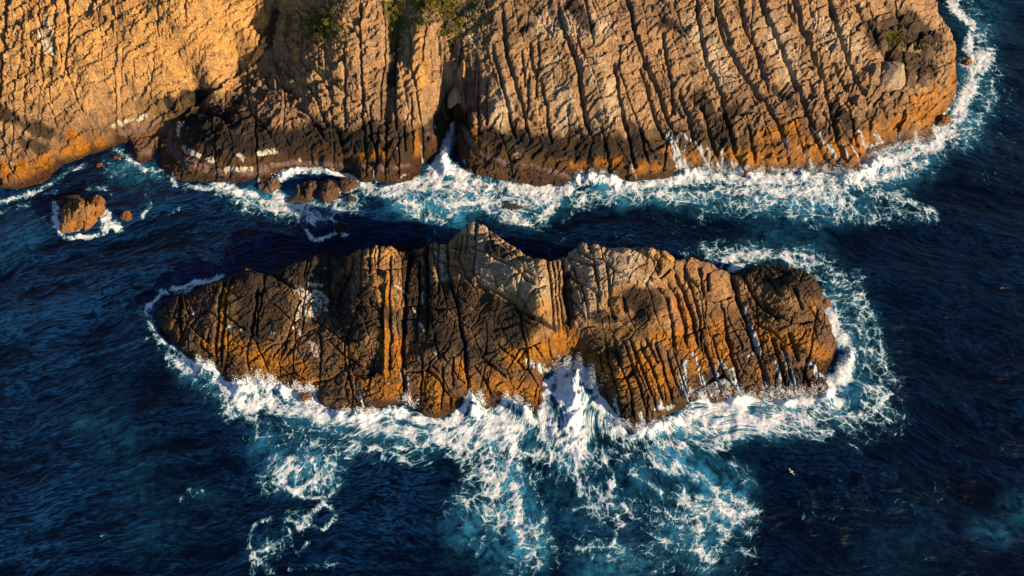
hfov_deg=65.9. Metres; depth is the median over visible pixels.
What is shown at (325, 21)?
shrub
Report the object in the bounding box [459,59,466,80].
boulder
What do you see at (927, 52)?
boulder
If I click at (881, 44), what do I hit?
boulder
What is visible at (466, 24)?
shrub
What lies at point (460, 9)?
shrub
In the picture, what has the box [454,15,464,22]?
shrub
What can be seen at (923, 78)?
boulder
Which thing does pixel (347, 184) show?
boulder
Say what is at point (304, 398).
boulder
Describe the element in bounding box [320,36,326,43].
shrub
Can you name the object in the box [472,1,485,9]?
shrub
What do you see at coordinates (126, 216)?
boulder
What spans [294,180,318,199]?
boulder
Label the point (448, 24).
shrub
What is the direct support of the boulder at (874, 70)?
on the headland
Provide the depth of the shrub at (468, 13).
135.46 m
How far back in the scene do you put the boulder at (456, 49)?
137.58 m
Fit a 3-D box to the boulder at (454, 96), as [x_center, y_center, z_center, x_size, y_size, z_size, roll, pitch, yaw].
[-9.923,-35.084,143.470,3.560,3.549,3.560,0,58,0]
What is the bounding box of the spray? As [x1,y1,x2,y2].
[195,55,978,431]
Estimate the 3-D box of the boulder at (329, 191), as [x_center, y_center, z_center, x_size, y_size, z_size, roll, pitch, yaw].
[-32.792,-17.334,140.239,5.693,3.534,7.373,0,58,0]
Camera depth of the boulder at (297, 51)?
140.29 m
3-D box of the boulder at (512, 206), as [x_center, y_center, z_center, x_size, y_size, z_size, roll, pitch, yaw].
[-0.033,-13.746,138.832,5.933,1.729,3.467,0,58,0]
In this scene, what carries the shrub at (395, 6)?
on the headland
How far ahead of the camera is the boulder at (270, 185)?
140.37 m
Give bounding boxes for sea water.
[0,0,1023,575]
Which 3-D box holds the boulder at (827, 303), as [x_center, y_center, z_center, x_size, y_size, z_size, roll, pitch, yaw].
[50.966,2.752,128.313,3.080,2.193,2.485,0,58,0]
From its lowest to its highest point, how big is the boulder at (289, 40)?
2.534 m
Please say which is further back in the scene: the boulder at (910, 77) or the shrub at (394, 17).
the boulder at (910, 77)
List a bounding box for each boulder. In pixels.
[56,194,92,205]
[59,198,105,233]
[91,195,105,205]
[120,211,132,220]
[257,178,282,193]
[284,196,310,204]
[286,37,293,49]
[291,44,302,64]
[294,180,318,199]
[296,393,314,403]
[317,179,340,203]
[334,222,349,232]
[336,177,358,192]
[346,197,354,201]
[448,85,461,108]
[449,37,461,59]
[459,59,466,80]
[502,204,523,209]
[823,299,831,307]
[867,63,880,77]
[874,37,886,57]
[880,61,905,91]
[904,68,916,89]
[916,70,928,85]
[920,43,934,63]
[935,114,950,126]
[961,57,972,65]
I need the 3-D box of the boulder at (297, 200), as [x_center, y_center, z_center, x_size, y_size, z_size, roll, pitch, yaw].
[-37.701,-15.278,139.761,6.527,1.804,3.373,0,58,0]
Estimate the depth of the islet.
120.12 m
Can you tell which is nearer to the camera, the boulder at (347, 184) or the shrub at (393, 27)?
the shrub at (393, 27)
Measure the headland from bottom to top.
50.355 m
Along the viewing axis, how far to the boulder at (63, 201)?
138.67 m
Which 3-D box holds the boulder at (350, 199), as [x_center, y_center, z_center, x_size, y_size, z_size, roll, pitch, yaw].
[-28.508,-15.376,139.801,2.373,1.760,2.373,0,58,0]
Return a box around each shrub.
[320,16,331,24]
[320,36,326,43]
[388,24,397,30]
[390,1,400,10]
[390,11,398,19]
[422,0,435,7]
[440,0,453,4]
[444,20,454,28]
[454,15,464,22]
[456,5,465,14]
[462,7,478,17]
[464,21,474,28]
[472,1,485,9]
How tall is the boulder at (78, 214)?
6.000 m
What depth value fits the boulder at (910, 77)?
143.00 m
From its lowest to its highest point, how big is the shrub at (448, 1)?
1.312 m
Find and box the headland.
[0,0,956,189]
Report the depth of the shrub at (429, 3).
133.99 m
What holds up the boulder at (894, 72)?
on the headland
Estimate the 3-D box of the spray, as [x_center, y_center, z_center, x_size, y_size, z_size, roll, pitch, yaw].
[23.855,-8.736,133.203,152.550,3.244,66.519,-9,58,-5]
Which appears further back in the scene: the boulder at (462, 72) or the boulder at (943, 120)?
the boulder at (943, 120)
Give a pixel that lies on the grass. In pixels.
(897, 35)
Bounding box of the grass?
[275,0,937,120]
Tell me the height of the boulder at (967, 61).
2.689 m
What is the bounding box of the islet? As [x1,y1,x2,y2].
[155,221,836,432]
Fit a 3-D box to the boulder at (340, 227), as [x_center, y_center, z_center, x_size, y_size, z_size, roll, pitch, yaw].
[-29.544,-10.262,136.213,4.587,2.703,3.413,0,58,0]

